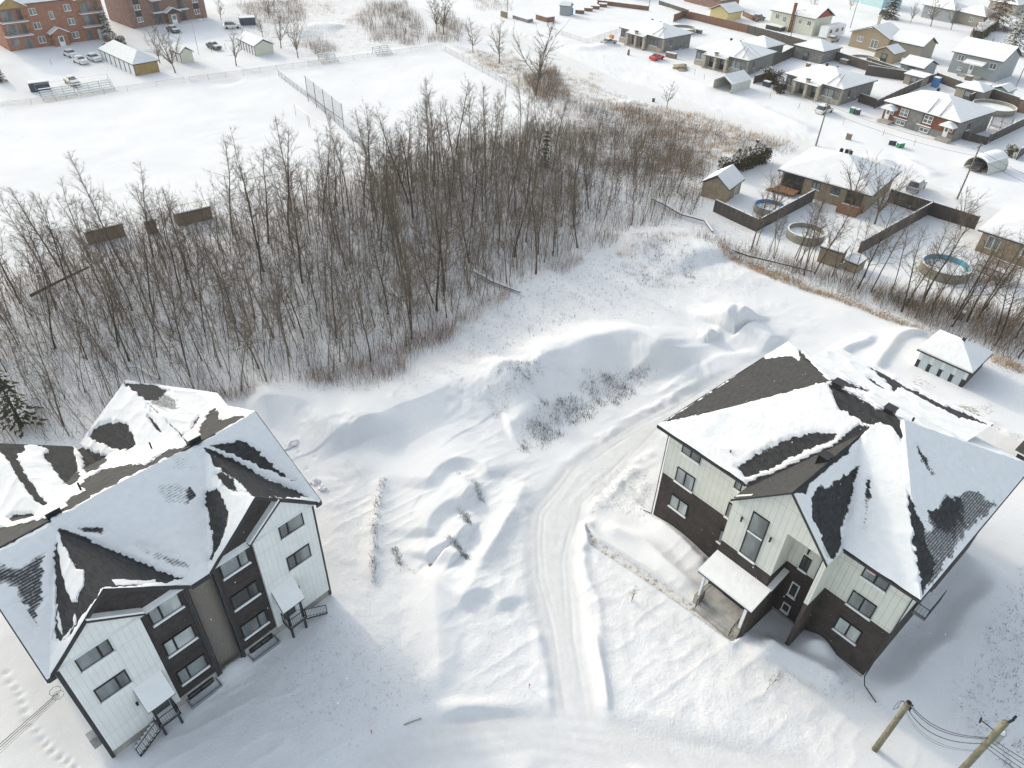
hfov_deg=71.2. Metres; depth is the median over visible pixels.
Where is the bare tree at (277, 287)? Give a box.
[261,257,294,328]
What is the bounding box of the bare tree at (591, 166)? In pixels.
[588,148,597,196]
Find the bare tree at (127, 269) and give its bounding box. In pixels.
[103,231,154,331]
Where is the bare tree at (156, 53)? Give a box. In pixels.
[144,29,165,62]
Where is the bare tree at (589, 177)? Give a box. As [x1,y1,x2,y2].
[583,155,595,202]
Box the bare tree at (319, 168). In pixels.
[310,150,334,192]
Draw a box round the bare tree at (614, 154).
[611,142,621,167]
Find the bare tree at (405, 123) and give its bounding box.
[389,109,424,192]
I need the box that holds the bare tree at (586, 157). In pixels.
[578,138,591,183]
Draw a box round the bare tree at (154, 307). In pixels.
[138,272,160,357]
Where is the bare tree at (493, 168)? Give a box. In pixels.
[482,139,507,217]
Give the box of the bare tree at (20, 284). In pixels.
[8,253,27,327]
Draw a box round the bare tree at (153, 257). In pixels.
[131,231,167,297]
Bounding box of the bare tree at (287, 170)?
[262,119,310,239]
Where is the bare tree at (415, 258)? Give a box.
[403,237,436,303]
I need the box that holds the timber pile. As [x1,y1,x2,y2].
[536,13,554,21]
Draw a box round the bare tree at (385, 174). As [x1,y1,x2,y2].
[377,153,395,214]
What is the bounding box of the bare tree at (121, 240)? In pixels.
[110,214,134,271]
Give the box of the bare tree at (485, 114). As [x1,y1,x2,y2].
[474,82,492,154]
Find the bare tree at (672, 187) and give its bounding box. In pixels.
[662,162,679,214]
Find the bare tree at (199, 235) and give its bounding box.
[189,217,225,293]
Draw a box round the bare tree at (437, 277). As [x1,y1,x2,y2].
[393,198,471,310]
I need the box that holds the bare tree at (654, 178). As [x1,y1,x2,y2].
[651,154,663,202]
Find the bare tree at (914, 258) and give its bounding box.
[891,223,937,311]
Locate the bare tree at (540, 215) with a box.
[532,171,554,254]
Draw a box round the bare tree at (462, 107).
[450,72,475,153]
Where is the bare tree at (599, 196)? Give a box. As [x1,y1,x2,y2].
[589,177,607,226]
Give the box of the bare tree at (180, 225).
[167,196,191,265]
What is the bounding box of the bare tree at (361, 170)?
[347,148,380,207]
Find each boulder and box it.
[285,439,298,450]
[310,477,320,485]
[318,484,326,491]
[672,63,687,71]
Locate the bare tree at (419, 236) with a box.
[409,212,432,268]
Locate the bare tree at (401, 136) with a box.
[390,125,410,177]
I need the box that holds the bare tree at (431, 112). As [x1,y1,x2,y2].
[415,89,443,185]
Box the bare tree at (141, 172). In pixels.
[129,160,158,256]
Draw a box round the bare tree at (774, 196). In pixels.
[754,175,784,243]
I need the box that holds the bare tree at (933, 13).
[926,0,948,26]
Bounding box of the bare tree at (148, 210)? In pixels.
[134,187,164,245]
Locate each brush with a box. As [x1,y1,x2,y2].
[179,140,663,400]
[226,0,1023,360]
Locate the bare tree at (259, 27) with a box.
[255,18,262,36]
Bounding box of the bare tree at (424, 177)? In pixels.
[417,159,433,219]
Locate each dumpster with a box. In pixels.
[27,79,50,91]
[238,15,255,25]
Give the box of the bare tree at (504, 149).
[497,134,507,181]
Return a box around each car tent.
[713,70,750,93]
[964,150,1007,174]
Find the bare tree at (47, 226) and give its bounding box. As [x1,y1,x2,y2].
[22,191,71,273]
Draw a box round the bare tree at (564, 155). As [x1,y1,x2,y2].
[559,124,571,202]
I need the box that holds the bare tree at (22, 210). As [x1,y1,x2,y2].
[0,187,58,265]
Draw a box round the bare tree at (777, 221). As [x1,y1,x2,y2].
[770,193,793,257]
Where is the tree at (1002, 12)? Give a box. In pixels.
[981,0,1015,32]
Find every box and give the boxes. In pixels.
[575,9,584,13]
[584,7,592,11]
[591,4,599,8]
[599,2,606,7]
[665,51,676,58]
[845,132,852,140]
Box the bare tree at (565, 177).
[559,170,571,225]
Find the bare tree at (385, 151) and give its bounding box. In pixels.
[364,124,399,182]
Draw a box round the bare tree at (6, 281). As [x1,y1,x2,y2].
[0,262,29,314]
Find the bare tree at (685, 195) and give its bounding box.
[677,177,694,211]
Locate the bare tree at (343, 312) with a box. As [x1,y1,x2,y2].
[325,292,352,361]
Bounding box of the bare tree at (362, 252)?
[353,236,370,294]
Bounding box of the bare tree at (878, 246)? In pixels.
[857,188,912,288]
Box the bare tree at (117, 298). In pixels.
[99,269,140,343]
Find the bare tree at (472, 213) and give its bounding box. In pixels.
[469,187,478,254]
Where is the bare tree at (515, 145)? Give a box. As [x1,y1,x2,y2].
[508,126,520,186]
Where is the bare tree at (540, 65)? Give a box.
[510,17,570,94]
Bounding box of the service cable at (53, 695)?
[0,686,63,749]
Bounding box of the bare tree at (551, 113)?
[544,103,561,166]
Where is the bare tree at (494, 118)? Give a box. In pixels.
[484,89,504,161]
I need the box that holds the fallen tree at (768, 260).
[731,249,811,271]
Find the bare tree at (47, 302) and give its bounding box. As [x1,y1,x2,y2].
[25,271,66,348]
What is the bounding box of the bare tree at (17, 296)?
[0,223,20,303]
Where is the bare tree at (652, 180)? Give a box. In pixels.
[645,175,654,208]
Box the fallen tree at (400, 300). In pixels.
[390,288,407,313]
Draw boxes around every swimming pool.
[672,24,695,34]
[753,199,783,215]
[786,222,825,246]
[851,54,879,59]
[918,253,971,284]
[973,99,1016,116]
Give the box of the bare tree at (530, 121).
[516,83,535,160]
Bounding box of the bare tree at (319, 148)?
[310,128,325,183]
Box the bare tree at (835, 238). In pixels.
[814,188,868,273]
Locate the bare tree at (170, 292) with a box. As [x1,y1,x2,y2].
[142,260,196,376]
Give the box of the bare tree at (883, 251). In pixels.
[867,222,897,282]
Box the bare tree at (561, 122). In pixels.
[549,93,571,168]
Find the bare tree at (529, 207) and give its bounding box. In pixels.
[522,171,541,241]
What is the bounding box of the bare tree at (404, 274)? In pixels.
[382,232,421,328]
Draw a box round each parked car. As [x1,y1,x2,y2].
[62,48,78,57]
[63,75,80,84]
[72,54,89,64]
[85,52,102,61]
[166,24,180,32]
[206,40,221,49]
[223,19,240,28]
[600,38,616,43]
[649,53,664,60]
[752,13,765,20]
[814,103,833,114]
[825,35,839,42]
[879,8,888,14]
[905,177,926,193]
[968,159,987,171]
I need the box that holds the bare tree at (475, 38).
[461,16,481,52]
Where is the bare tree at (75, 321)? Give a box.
[57,291,97,359]
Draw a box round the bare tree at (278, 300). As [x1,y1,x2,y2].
[266,266,295,356]
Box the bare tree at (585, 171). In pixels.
[566,142,600,208]
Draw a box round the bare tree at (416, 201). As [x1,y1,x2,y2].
[410,179,424,236]
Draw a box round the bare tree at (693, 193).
[689,177,699,214]
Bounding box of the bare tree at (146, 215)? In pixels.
[127,182,169,269]
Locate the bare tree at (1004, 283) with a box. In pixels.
[960,237,1023,319]
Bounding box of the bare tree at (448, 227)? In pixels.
[440,199,459,269]
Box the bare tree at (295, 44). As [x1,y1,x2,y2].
[280,18,304,57]
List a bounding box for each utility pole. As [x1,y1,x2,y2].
[815,100,830,145]
[872,700,913,752]
[956,142,982,199]
[959,715,1016,767]
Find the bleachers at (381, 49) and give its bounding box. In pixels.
[372,45,391,55]
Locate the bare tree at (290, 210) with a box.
[278,189,304,228]
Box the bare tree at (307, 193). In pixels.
[296,164,315,234]
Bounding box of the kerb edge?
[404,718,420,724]
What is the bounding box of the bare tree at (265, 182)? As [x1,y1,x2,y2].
[237,144,293,243]
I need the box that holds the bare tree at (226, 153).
[202,135,243,234]
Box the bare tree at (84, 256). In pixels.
[66,222,99,284]
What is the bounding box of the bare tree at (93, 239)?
[82,215,118,302]
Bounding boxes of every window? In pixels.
[11,39,20,46]
[28,8,36,15]
[33,22,41,29]
[38,36,46,43]
[48,11,54,19]
[63,4,71,11]
[67,18,75,24]
[71,31,79,38]
[75,639,115,674]
[93,669,133,704]
[133,4,140,10]
[137,17,143,22]
[147,593,184,627]
[162,624,198,658]
[176,653,210,686]
[187,677,213,699]
[219,550,251,580]
[230,580,260,612]
[240,609,269,640]
[249,633,272,653]
[278,513,305,541]
[286,543,312,572]
[621,30,626,37]
[649,38,657,46]
[667,493,688,518]
[673,466,695,493]
[680,446,700,465]
[696,52,703,60]
[716,529,723,544]
[723,502,732,519]
[730,59,740,69]
[732,481,741,492]
[738,511,769,564]
[779,602,790,615]
[786,77,793,86]
[786,581,799,600]
[797,555,811,574]
[811,181,820,190]
[821,87,834,98]
[830,187,839,196]
[832,616,862,645]
[845,590,877,621]
[857,36,863,41]
[859,568,889,593]
[869,39,878,48]
[895,120,904,125]
[899,108,909,117]
[918,127,928,133]
[922,115,933,124]
[957,54,964,61]
[984,236,1000,250]
[988,63,996,69]
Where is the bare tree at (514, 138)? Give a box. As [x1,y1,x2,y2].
[493,128,534,212]
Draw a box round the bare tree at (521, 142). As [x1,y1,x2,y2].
[506,120,534,209]
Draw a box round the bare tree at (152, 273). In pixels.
[135,228,173,333]
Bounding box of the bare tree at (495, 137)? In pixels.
[488,91,508,171]
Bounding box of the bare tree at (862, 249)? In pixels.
[851,212,875,279]
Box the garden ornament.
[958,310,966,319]
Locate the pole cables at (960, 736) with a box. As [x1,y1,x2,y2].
[907,706,1023,767]
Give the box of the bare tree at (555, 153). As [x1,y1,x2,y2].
[547,128,560,172]
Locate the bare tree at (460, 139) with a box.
[458,128,463,161]
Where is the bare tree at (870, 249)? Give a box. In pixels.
[858,232,876,275]
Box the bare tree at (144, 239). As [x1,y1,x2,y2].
[124,216,166,310]
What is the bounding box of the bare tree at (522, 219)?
[503,185,537,256]
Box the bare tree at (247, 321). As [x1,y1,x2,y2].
[222,269,261,390]
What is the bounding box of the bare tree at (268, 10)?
[258,0,274,18]
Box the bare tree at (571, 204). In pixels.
[561,180,583,247]
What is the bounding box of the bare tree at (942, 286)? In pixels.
[926,255,957,312]
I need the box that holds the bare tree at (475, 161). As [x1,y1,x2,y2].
[442,137,497,226]
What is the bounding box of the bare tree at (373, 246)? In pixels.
[351,214,394,314]
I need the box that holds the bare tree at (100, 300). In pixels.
[86,292,129,371]
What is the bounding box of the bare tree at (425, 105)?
[410,72,448,167]
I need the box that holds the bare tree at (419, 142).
[410,105,435,202]
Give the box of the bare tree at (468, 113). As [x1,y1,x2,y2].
[455,85,487,145]
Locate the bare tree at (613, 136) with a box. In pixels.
[609,119,620,162]
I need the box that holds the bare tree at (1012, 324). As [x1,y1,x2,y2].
[994,305,1023,344]
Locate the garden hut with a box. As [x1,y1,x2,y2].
[559,1,572,15]
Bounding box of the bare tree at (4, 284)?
[0,248,11,316]
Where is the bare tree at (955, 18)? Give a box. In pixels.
[947,2,964,28]
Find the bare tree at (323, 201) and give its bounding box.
[313,173,334,248]
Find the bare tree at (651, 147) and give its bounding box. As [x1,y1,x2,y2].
[640,129,660,176]
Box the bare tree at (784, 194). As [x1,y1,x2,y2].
[760,160,805,209]
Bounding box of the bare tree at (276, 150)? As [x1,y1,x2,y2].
[256,113,317,194]
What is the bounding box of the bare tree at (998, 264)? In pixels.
[966,231,1022,321]
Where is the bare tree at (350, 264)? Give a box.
[335,224,368,319]
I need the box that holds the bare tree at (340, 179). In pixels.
[315,134,352,216]
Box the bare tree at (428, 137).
[418,100,437,195]
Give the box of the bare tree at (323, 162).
[308,155,338,214]
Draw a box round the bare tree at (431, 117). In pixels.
[418,78,441,174]
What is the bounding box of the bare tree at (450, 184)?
[434,154,469,226]
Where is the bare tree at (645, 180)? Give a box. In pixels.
[640,154,654,197]
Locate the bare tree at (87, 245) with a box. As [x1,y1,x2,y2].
[52,192,124,319]
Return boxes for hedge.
[103,32,126,44]
[718,143,773,171]
[761,66,784,85]
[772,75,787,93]
[970,18,998,38]
[1004,142,1019,157]
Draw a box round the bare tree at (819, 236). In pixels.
[805,209,829,268]
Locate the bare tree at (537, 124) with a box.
[524,87,546,169]
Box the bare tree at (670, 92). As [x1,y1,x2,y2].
[662,83,677,104]
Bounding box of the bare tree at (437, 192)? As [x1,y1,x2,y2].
[428,161,450,233]
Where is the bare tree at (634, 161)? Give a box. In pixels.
[625,146,639,184]
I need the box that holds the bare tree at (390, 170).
[381,155,404,193]
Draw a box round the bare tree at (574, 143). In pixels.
[567,122,582,177]
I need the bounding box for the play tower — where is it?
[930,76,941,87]
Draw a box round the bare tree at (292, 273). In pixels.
[274,237,304,304]
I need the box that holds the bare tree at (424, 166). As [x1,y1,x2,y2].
[417,144,428,211]
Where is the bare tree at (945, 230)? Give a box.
[914,219,957,317]
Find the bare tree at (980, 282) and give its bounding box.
[951,244,1008,326]
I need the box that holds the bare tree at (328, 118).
[320,108,351,210]
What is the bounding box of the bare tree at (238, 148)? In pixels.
[222,125,262,226]
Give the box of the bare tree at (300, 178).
[292,159,309,200]
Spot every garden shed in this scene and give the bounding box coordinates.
[700,164,744,202]
[708,1,743,20]
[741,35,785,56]
[817,238,850,268]
[842,251,867,272]
[874,43,905,63]
[899,54,938,73]
[903,69,931,86]
[954,81,994,99]
[994,82,1017,94]
[1016,97,1023,113]
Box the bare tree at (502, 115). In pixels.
[495,79,510,160]
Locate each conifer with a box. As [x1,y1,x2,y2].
[0,69,7,82]
[0,365,48,437]
[96,7,112,37]
[100,11,113,39]
[541,131,550,168]
[881,0,900,20]
[1000,13,1023,57]
[1004,3,1023,33]
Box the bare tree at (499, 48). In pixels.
[488,18,508,61]
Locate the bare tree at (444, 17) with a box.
[425,0,458,34]
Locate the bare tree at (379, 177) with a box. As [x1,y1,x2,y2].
[367,157,390,215]
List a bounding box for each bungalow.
[619,19,693,52]
[694,38,776,74]
[767,147,901,217]
[784,63,877,105]
[793,39,842,63]
[975,205,1023,265]
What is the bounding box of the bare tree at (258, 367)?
[223,304,260,368]
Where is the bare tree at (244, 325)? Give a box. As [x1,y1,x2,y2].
[222,280,273,381]
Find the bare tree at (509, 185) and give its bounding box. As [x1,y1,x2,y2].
[503,157,516,225]
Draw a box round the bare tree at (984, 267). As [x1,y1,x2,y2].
[953,229,1013,318]
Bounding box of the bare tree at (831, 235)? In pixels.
[822,212,840,265]
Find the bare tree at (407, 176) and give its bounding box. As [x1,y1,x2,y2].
[390,130,423,218]
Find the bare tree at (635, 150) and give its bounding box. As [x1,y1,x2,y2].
[630,138,640,173]
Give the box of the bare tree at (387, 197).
[371,172,406,256]
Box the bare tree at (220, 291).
[202,254,241,345]
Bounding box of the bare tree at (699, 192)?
[693,179,705,209]
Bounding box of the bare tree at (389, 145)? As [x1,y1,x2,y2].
[366,101,416,202]
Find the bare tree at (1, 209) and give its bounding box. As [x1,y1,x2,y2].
[0,190,49,280]
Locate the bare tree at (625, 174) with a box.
[620,150,630,199]
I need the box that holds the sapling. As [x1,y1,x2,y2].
[767,670,782,688]
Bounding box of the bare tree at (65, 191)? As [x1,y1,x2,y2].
[55,174,87,255]
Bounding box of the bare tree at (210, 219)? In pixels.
[192,198,226,256]
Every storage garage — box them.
[98,40,159,75]
[169,42,193,62]
[236,31,273,55]
[914,330,992,386]
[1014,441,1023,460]
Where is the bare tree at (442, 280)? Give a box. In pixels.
[428,263,457,317]
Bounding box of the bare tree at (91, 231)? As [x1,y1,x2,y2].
[77,201,116,290]
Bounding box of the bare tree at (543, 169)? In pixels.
[539,145,554,213]
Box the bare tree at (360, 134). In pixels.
[348,107,378,181]
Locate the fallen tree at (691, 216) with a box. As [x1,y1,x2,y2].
[651,196,713,232]
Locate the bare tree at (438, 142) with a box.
[424,124,454,197]
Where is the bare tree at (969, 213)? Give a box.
[952,186,993,226]
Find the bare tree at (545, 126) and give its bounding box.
[517,89,559,184]
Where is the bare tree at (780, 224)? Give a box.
[769,203,790,251]
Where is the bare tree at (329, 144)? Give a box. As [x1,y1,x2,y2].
[312,133,339,208]
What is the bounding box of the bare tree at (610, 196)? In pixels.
[605,181,616,215]
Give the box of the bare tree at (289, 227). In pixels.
[262,174,324,283]
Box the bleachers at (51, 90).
[38,84,77,100]
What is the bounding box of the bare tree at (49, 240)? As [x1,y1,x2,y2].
[18,191,78,290]
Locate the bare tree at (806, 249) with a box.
[797,226,820,265]
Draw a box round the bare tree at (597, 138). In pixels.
[590,117,606,165]
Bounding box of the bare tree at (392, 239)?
[376,192,407,272]
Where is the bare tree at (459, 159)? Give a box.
[446,137,471,200]
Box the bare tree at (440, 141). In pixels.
[431,101,449,180]
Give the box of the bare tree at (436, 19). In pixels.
[428,0,443,31]
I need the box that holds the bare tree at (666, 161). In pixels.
[663,144,670,182]
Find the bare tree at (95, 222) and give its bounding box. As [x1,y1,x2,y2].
[69,196,121,262]
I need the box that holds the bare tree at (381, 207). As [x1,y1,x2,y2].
[371,168,393,251]
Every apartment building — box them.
[0,0,106,51]
[0,380,331,758]
[104,0,206,28]
[643,342,1023,702]
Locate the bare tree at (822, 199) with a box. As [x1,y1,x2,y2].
[792,174,837,275]
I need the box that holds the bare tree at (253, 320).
[248,296,259,348]
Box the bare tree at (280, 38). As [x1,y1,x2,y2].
[267,11,290,47]
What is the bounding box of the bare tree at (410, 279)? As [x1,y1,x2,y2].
[390,260,425,313]
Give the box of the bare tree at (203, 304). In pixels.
[182,257,221,366]
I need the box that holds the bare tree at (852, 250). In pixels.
[840,219,863,282]
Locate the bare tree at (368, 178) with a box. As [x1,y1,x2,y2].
[359,162,379,240]
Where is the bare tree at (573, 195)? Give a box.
[562,165,593,212]
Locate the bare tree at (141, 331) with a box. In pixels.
[130,312,160,378]
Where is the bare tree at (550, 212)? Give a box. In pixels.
[535,173,564,262]
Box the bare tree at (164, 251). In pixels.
[153,209,182,293]
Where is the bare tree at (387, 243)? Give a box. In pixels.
[382,212,396,280]
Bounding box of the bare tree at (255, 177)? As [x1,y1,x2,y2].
[246,153,263,212]
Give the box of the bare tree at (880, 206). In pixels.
[864,157,923,223]
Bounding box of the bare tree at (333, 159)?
[324,129,341,206]
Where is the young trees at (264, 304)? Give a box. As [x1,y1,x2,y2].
[0,97,698,442]
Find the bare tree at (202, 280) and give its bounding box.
[190,243,209,331]
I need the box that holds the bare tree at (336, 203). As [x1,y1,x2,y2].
[311,168,347,239]
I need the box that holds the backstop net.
[305,78,343,124]
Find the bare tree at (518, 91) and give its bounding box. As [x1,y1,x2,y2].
[510,63,530,143]
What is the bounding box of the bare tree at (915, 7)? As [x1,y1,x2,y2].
[910,0,923,22]
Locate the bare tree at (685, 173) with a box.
[677,158,691,192]
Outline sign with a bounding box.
[500,10,507,18]
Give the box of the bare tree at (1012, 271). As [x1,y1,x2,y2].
[986,253,1023,307]
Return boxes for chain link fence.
[0,77,184,106]
[0,187,274,249]
[189,44,438,80]
[278,72,372,158]
[440,44,562,115]
[555,28,620,41]
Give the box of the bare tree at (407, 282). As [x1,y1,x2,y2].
[386,244,439,336]
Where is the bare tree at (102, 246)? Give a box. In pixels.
[95,229,132,310]
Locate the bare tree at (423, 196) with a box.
[412,156,438,254]
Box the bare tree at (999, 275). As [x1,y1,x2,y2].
[965,227,1023,315]
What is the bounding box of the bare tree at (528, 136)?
[516,113,534,174]
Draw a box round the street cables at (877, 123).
[741,43,1022,181]
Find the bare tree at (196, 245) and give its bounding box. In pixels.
[169,217,212,306]
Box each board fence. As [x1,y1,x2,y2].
[597,0,648,10]
[659,1,688,11]
[673,10,748,32]
[713,188,815,231]
[742,11,758,22]
[747,25,806,57]
[753,73,764,83]
[771,48,794,65]
[834,51,906,79]
[857,93,877,106]
[858,202,932,253]
[866,56,904,69]
[873,73,936,108]
[888,188,980,228]
[937,72,960,88]
[961,132,988,144]
[968,89,1020,107]
[987,118,1023,143]
[1016,147,1023,159]
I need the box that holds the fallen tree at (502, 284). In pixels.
[473,269,520,292]
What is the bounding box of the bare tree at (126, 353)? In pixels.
[65,226,129,361]
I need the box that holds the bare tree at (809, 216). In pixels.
[796,181,825,260]
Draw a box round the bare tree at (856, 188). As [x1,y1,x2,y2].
[838,150,885,205]
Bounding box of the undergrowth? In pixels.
[0,120,714,443]
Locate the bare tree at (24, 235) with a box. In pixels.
[11,205,40,278]
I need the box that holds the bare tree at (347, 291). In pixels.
[332,243,361,346]
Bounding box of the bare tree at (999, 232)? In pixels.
[968,225,1006,301]
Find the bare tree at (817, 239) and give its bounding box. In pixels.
[808,218,827,261]
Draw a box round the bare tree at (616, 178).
[607,155,626,198]
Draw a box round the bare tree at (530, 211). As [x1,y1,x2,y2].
[515,156,559,273]
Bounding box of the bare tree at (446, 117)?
[439,95,458,171]
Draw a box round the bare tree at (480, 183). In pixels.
[469,159,491,210]
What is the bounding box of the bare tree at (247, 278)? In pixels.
[215,208,273,337]
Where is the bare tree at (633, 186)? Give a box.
[621,175,645,224]
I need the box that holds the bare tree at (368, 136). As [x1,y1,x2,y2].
[353,99,380,173]
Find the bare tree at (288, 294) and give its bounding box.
[271,255,305,337]
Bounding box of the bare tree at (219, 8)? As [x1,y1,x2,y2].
[215,0,224,19]
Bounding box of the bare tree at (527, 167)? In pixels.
[503,124,549,192]
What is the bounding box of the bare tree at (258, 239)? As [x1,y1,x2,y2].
[243,196,275,282]
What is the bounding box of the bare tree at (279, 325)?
[265,296,295,365]
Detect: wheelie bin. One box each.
[762,80,771,87]
[849,106,856,113]
[854,108,860,115]
[888,139,896,145]
[896,141,905,147]
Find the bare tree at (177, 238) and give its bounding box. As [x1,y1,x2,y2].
[159,195,198,299]
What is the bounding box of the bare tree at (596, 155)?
[587,130,606,179]
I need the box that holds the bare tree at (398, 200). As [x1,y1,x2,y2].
[380,166,411,284]
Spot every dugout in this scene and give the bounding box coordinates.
[80,217,124,244]
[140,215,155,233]
[170,200,212,226]
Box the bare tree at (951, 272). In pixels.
[928,245,975,299]
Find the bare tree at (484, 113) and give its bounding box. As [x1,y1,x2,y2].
[474,85,494,155]
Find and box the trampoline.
[988,114,1014,129]
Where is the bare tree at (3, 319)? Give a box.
[0,301,18,345]
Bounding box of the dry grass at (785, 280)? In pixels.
[299,0,1023,372]
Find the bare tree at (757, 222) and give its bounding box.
[750,189,779,251]
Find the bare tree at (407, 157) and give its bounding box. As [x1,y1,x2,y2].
[401,142,414,182]
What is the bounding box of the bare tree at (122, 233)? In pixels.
[104,188,143,294]
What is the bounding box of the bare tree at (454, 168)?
[435,143,475,217]
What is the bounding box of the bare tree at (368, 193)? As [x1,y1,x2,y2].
[354,168,378,220]
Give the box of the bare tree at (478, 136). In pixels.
[472,105,486,186]
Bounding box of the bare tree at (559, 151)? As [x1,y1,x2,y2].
[549,127,568,183]
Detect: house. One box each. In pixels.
[684,0,738,7]
[765,0,834,35]
[848,16,937,57]
[851,0,901,8]
[876,88,996,143]
[921,0,967,22]
[947,36,1022,82]
[955,5,1003,26]
[988,0,1023,15]
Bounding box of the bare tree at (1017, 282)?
[990,260,1023,337]
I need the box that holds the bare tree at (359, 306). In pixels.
[345,280,375,361]
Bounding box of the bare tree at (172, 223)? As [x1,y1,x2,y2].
[155,184,205,279]
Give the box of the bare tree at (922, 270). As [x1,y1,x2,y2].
[907,245,940,305]
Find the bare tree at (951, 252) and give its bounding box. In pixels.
[923,202,978,301]
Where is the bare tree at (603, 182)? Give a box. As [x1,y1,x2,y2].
[597,163,610,210]
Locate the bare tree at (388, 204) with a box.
[376,181,395,236]
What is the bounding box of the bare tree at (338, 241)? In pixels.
[317,207,354,270]
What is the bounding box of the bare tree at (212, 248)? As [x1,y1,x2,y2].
[199,239,240,323]
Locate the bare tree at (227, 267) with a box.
[214,241,240,307]
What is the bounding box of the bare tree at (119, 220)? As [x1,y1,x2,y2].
[97,192,144,261]
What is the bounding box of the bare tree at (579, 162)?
[569,129,592,174]
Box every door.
[0,10,14,21]
[5,24,19,35]
[15,10,23,19]
[20,23,27,33]
[24,38,34,48]
[58,36,65,45]
[79,2,90,12]
[83,15,94,25]
[86,30,93,39]
[92,1,97,10]
[97,29,103,38]
[100,51,106,61]
[105,53,110,63]
[110,56,115,65]
[114,57,120,68]
[119,60,125,70]
[124,62,129,72]
[129,64,135,75]
[151,2,159,11]
[154,14,162,23]
[155,700,170,714]
[171,14,177,23]
[176,0,184,8]
[179,11,187,19]
[283,606,295,618]
[708,57,713,66]
[719,59,724,69]
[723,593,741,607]
[798,83,804,93]
[802,51,809,60]
[810,87,816,97]
[879,53,887,61]
[884,110,890,118]
[908,76,917,84]
[918,354,930,370]
[929,359,941,374]
[940,364,953,379]
[942,127,948,136]
[951,369,964,385]
[962,90,972,99]
[967,65,973,73]
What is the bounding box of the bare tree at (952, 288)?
[938,243,981,313]
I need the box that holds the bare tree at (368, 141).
[353,112,381,201]
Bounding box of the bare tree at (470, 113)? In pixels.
[464,87,477,154]
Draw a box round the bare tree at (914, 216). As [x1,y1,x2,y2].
[871,196,924,292]
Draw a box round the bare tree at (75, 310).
[52,278,105,359]
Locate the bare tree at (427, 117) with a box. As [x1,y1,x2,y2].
[420,93,436,158]
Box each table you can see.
[695,29,702,33]
[964,74,973,80]
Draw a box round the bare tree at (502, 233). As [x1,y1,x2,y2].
[495,200,513,282]
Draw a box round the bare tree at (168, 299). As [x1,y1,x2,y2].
[157,279,183,355]
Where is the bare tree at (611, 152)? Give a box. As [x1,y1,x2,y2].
[603,134,618,184]
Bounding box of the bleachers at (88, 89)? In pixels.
[34,74,113,94]
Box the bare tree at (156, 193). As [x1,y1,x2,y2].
[142,186,173,244]
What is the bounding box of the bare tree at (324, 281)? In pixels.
[316,249,329,327]
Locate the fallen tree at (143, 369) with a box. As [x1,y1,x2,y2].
[123,365,159,379]
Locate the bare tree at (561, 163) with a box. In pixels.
[540,149,579,255]
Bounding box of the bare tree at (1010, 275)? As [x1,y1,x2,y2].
[990,256,1023,335]
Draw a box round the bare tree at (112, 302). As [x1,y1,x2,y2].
[103,274,122,328]
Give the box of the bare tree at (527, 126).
[520,100,539,160]
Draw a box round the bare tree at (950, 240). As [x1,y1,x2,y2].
[906,220,964,305]
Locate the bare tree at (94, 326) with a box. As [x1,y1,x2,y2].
[83,311,110,395]
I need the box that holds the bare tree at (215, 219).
[207,198,230,241]
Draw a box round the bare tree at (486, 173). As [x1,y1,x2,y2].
[478,155,493,219]
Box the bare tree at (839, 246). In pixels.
[832,222,845,276]
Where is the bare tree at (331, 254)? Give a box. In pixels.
[315,234,348,338]
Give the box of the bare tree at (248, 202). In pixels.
[218,155,280,270]
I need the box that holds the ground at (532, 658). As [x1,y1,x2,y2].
[0,0,1023,767]
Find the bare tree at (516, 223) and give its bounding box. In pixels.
[506,213,521,263]
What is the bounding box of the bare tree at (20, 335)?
[6,309,46,374]
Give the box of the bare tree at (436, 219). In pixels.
[400,162,490,289]
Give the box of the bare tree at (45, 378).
[12,317,64,425]
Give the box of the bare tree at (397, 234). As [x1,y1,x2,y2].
[383,217,424,295]
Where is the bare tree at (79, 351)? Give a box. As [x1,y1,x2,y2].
[66,325,84,392]
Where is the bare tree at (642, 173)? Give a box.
[635,161,649,185]
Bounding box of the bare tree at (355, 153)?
[348,131,364,185]
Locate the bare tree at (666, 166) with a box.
[660,148,673,189]
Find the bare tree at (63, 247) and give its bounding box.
[44,229,83,304]
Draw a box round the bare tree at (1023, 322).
[1015,300,1023,337]
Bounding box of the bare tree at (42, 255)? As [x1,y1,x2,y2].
[14,205,73,309]
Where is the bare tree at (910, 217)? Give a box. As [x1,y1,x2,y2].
[890,197,918,293]
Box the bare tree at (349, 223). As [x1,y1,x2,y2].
[341,189,357,260]
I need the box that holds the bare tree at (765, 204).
[749,173,781,246]
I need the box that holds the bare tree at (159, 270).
[147,253,172,302]
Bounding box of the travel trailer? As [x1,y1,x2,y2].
[818,22,845,37]
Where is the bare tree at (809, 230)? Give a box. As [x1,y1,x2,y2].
[794,203,826,258]
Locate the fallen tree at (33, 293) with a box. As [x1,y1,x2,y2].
[29,267,88,296]
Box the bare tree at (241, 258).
[226,219,256,317]
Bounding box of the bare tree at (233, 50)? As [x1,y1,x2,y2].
[228,27,244,65]
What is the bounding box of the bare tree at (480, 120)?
[466,109,485,172]
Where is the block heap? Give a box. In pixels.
[513,14,532,22]
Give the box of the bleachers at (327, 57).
[317,52,336,63]
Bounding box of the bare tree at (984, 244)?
[953,231,992,306]
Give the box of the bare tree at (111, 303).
[88,259,138,347]
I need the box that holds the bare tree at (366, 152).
[353,117,380,209]
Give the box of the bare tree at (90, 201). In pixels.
[62,149,121,264]

